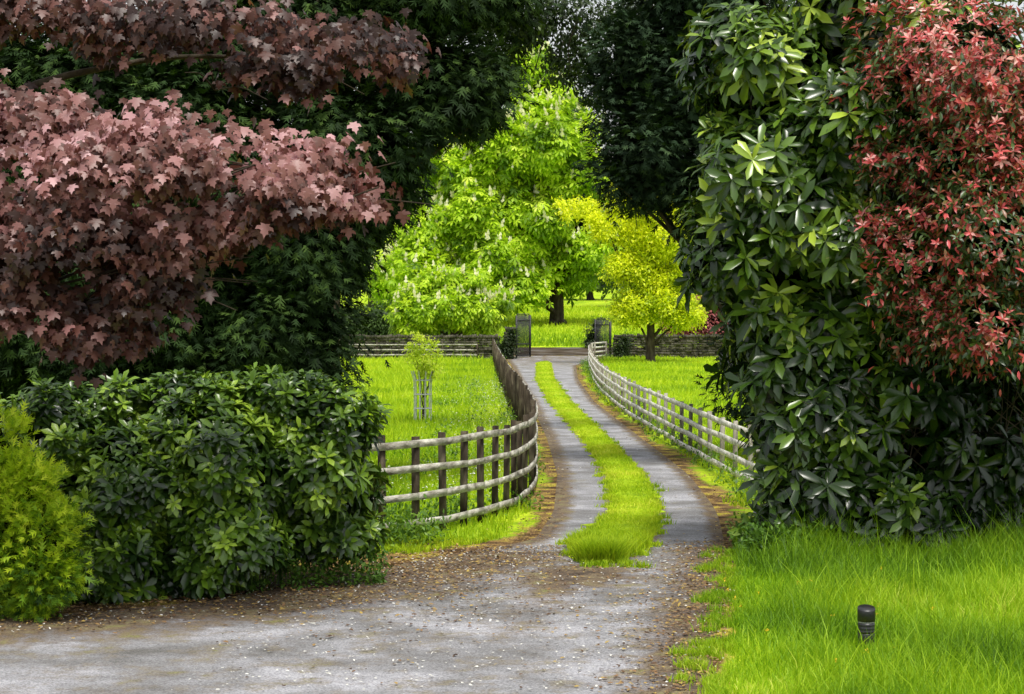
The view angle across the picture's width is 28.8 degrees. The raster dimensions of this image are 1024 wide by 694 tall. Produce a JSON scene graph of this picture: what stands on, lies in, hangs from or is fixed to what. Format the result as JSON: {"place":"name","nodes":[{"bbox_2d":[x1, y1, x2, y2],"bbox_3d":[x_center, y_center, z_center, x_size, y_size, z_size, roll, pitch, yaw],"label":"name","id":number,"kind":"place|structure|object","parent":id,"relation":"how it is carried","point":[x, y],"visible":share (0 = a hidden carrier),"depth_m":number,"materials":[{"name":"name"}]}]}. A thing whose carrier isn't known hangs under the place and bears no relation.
{"place":"outdoors","nodes":[
{"label":"outdoors","id":0,"kind":"place"},
{"bbox_2d":[0,356,726,693],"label":"driveway","id":1,"kind":"structure","parent":0,"point":[174,654],"depth_m":17.35,"materials":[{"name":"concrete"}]},
{"bbox_2d":[0,544,734,690],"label":"fallen petals","id":2,"kind":"object","parent":1,"relation":"on","point":[446,615],"visible":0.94,"depth_m":18.34,"materials":[{"name":"plant"}]},
{"bbox_2d":[0,369,750,693],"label":"fallen leaves","id":3,"kind":"object","parent":1,"relation":"on","point":[429,566],"visible":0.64,"depth_m":19.55,"materials":[{"name":"brown plant"}]},
{"bbox_2d":[515,313,530,357],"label":"iron gate","id":4,"kind":"structure","parent":1,"relation":"on","point":[520,320],"depth_m":113.83,"materials":[{"name":"black metal"}]},
{"bbox_2d":[535,362,666,557],"bbox_3d":[1.483,1.569,64.466,1.695,0.034,85.050,0,1,0],"label":"grass strip","id":5,"kind":"object","parent":1,"relation":"on","point":[632,512],"depth_m":29.88,"materials":[{"name":"green plant"}]},
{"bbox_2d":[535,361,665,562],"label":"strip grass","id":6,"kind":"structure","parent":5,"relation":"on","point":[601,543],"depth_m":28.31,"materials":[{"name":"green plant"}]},
{"bbox_2d":[532,376,676,568],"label":"stray tufts","id":7,"kind":"object","parent":1,"relation":"on","point":[626,562],"visible":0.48,"depth_m":26.21,"materials":[{"name":"green plant"}]},
{"bbox_2d":[545,387,705,537],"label":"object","id":8,"kind":"object","parent":1,"relation":"on","point":[592,468],"visible":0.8,"depth_m":41.37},
{"bbox_2d":[665,543,759,693],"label":"edge tufts","id":9,"kind":"object","parent":1,"relation":"on","point":[713,683],"visible":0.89,"depth_m":17.22,"materials":[{"name":"green plant"}]},
{"bbox_2d":[340,350,538,553],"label":"meadow grass","id":10,"kind":"structure","parent":0,"point":[395,382],"depth_m":47.18,"materials":[{"name":"green plant"}]},
{"bbox_2d":[4,288,1012,693],"bbox_3d":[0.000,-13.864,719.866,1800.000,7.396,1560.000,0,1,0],"label":"ground","id":11,"kind":"structure","parent":0,"point":[726,510],"depth_m":29.87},
{"bbox_2d":[0,398,100,623],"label":"golden conifer bush","id":12,"kind":"object","parent":11,"relation":"on","point":[40,519],"visible":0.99,"depth_m":17.88,"materials":[{"name":"green plant"}]},
{"bbox_2d":[0,361,393,604],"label":"laurel bush","id":13,"kind":"object","parent":11,"relation":"on","point":[207,485],"visible":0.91,"depth_m":19.49,"materials":[{"name":"green plant"}]},
{"bbox_2d":[0,0,440,389],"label":"purple maple tree","id":14,"kind":"object","parent":11,"relation":"on","point":[157,158],"visible":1,"depth_m":16.97,"materials":[{"name":"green plant"}]},
{"bbox_2d":[72,537,393,603],"bbox_3d":[-2.841,2.263,19.787,3.645,0.729,0.921,0,1,-24],"label":"ivy ground cover","id":15,"kind":"object","parent":11,"relation":"on","point":[343,568],"visible":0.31,"depth_m":20.15,"materials":[{"name":"green plant"}]},
{"bbox_2d":[0,0,563,420],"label":"yew tree","id":16,"kind":"object","parent":11,"relation":"on","point":[283,316],"visible":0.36,"depth_m":29.99,"materials":[{"name":"green plant"}]},
{"bbox_2d":[358,178,430,308],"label":"tree","id":17,"kind":"object","parent":11,"relation":"on","point":[373,239],"visible":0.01,"depth_m":182.85,"materials":[{"name":"green plant"}]},
{"bbox_2d":[340,295,471,338],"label":"hedge","id":18,"kind":"object","parent":11,"relation":"on","point":[378,325],"visible":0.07,"depth_m":130.17,"materials":[{"name":"green plant"}]},
{"bbox_2d":[339,343,477,357],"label":"timber fence","id":19,"kind":"object","parent":11,"relation":"on","point":[442,349],"visible":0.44,"depth_m":110.29,"materials":[{"name":"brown wood"}]},
{"bbox_2d":[339,334,500,357],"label":"dry stone wall","id":20,"kind":"structure","parent":11,"relation":"on","point":[484,341],"depth_m":113.00,"materials":[{"name":"grey stone"}]},
{"bbox_2d":[411,371,434,419],"bbox_3d":[-2.220,1.233,49.532,0.605,1.285,0.578,0,1,0],"label":"tree guard","id":21,"kind":"object","parent":11,"relation":"on","point":[415,398],"visible":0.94,"depth_m":49.40,"materials":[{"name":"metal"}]},
{"bbox_2d":[402,331,445,419],"bbox_3d":[-2.170,0.778,49.495,1.108,2.399,0.904,1,1,30],"label":"sapling","id":22,"kind":"object","parent":11,"relation":"on","point":[422,367],"visible":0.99,"depth_m":49.40,"materials":[{"name":"green plant"}]},
{"bbox_2d":[377,377,510,499],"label":"cow parsley flowers","id":23,"kind":"object","parent":11,"relation":"on","point":[467,427],"visible":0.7,"depth_m":44.03,"materials":[{"name":"white plant"}]},
{"bbox_2d":[365,338,537,533],"bbox_3d":[-1.909,0.987,65.811,4.674,1.386,85.094,0,1,0],"label":"timber fence","id":24,"kind":"object","parent":11,"relation":"on","point":[518,394],"visible":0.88,"depth_m":26.30,"materials":[{"name":"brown wood"}]},
{"bbox_2d":[382,259,520,352],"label":"horse chestnut tree","id":25,"kind":"object","parent":11,"relation":"on","point":[453,300],"visible":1,"depth_m":116.53,"materials":[{"name":"green plant"}]},
{"bbox_2d":[364,38,631,324],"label":"horse chestnut tree","id":26,"kind":"object","parent":11,"relation":"on","point":[494,202],"visible":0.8,"depth_m":145.07,"materials":[{"name":"green plant"}]},
{"bbox_2d":[497,324,520,358],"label":"shrub","id":27,"kind":"object","parent":11,"relation":"on","point":[506,349],"visible":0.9,"depth_m":111.94,"materials":[{"name":"green plant"}]},
{"bbox_2d":[503,327,515,357],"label":"gate pillar","id":28,"kind":"structure","parent":11,"relation":"on","point":[506,330],"depth_m":112.92,"materials":[{"name":"stone"}]},
{"bbox_2d":[333,0,786,315],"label":"lime tree","id":29,"kind":"object","parent":11,"relation":"on","point":[556,63],"visible":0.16,"depth_m":44.30,"materials":[{"name":"green plant"}]},
{"bbox_2d":[368,353,761,547],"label":"wayside weeds","id":30,"kind":"object","parent":11,"relation":"on","point":[398,529],"visible":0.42,"depth_m":28.83,"materials":[{"name":"green plant"}]},
{"bbox_2d":[580,314,608,347],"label":"shrub","id":31,"kind":"object","parent":11,"relation":"on","point":[589,338],"visible":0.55,"depth_m":121.28,"materials":[{"name":"green plant"}]},
{"bbox_2d":[570,279,624,299],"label":"tree","id":32,"kind":"object","parent":11,"relation":"on","point":[589,295],"visible":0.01,"depth_m":229.54,"materials":[{"name":"green plant"}]},
{"bbox_2d":[613,335,622,356],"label":"gate pillar","id":33,"kind":"structure","parent":11,"relation":"on","point":[615,337],"depth_m":113.18,"materials":[{"name":"stone"}]},
{"bbox_2d":[594,318,610,357],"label":"iron gate","id":34,"kind":"structure","parent":33,"relation":"attached to","point":[600,324],"depth_m":113.99,"materials":[{"name":"black metal"}]},
{"bbox_2d":[606,330,635,357],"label":"shrub","id":35,"kind":"object","parent":11,"relation":"on","point":[619,350],"visible":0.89,"depth_m":112.08,"materials":[{"name":"green plant"}]},
{"bbox_2d":[551,186,708,361],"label":"golden oak tree","id":36,"kind":"object","parent":11,"relation":"on","point":[649,265],"visible":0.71,"depth_m":101.96,"materials":[{"name":"yellow plant"}]},
{"bbox_2d":[596,212,683,298],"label":"tree","id":37,"kind":"object","parent":11,"relation":"on","point":[607,290],"visible":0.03,"depth_m":194.60,"materials":[{"name":"green plant"}]},
{"bbox_2d":[582,354,765,524],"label":"verge grass","id":38,"kind":"structure","parent":11,"relation":"on","point":[659,374],"depth_m":69.71,"materials":[{"name":"green plant"}]},
{"bbox_2d":[588,341,763,480],"bbox_3d":[3.914,1.070,68.165,1.909,1.127,89.328,0,1,1],"label":"timber fence","id":39,"kind":"object","parent":11,"relation":"on","point":[602,374],"visible":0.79,"depth_m":41.11,"materials":[{"name":"grey wood"}]},
{"bbox_2d":[621,333,730,357],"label":"dry stone wall","id":40,"kind":"structure","parent":11,"relation":"on","point":[686,345],"depth_m":113.00,"materials":[{"name":"grey stone"}]},
{"bbox_2d":[564,0,791,456],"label":"yew tree","id":41,"kind":"object","parent":11,"relation":"on","point":[648,157],"visible":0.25,"depth_m":35.23,"materials":[{"name":"green plant"}]},
{"bbox_2d":[656,294,727,349],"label":"copper beech shrub","id":42,"kind":"object","parent":11,"relation":"on","point":[713,319],"visible":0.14,"depth_m":117.85,"materials":[{"name":"red plant"}]},
{"bbox_2d":[719,511,832,560],"bbox_3d":[2.984,2.236,22.654,1.205,0.773,1.468,0,1,0],"label":"wayside ground cover","id":43,"kind":"object","parent":11,"relation":"on","point":[745,537],"visible":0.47,"depth_m":22.30,"materials":[{"name":"green plant"}]},
{"bbox_2d":[666,0,1023,556],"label":"rhododendron bush","id":44,"kind":"object","parent":11,"relation":"on","point":[769,209],"visible":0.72,"depth_m":22.35,"materials":[{"name":"green plant"}]},
{"bbox_2d":[857,604,874,649],"bbox_3d":[2.900,2.306,16.296,0.146,0.381,0.146,0,1,0],"label":"bollard light","id":45,"kind":"object","parent":11,"relation":"on","point":[866,614],"visible":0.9,"depth_m":16.24,"materials":[{"name":"black plastic"}]},
{"bbox_2d":[799,0,1023,514],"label":"photinia bush","id":46,"kind":"object","parent":11,"relation":"on","point":[970,144],"visible":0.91,"depth_m":21.32,"materials":[{"name":"red plant"}]},
{"bbox_2d":[15,0,1023,198],"label":"sky","id":47,"kind":"structure","parent":0,"point":[996,3],"materials":[{"name":"white"}]},
{"bbox_2d":[356,304,709,346],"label":"field grass","id":48,"kind":"structure","parent":0,"point":[588,313],"depth_m":143.13,"materials":[{"name":"green plant"}]},
{"bbox_2d":[366,347,714,354],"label":"road","id":49,"kind":"structure","parent":0,"point":[559,351],"depth_m":118.79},
{"bbox_2d":[718,492,1023,693],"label":"lawn grass","id":50,"kind":"structure","parent":0,"point":[975,649],"depth_m":17.56,"materials":[{"name":"green plant"}]},
{"bbox_2d":[723,578,934,672],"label":"dandelion flowers","id":51,"kind":"object","parent":50,"relation":"on","point":[768,629],"visible":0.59,"depth_m":18.19,"materials":[{"name":"plant"}]}
]}

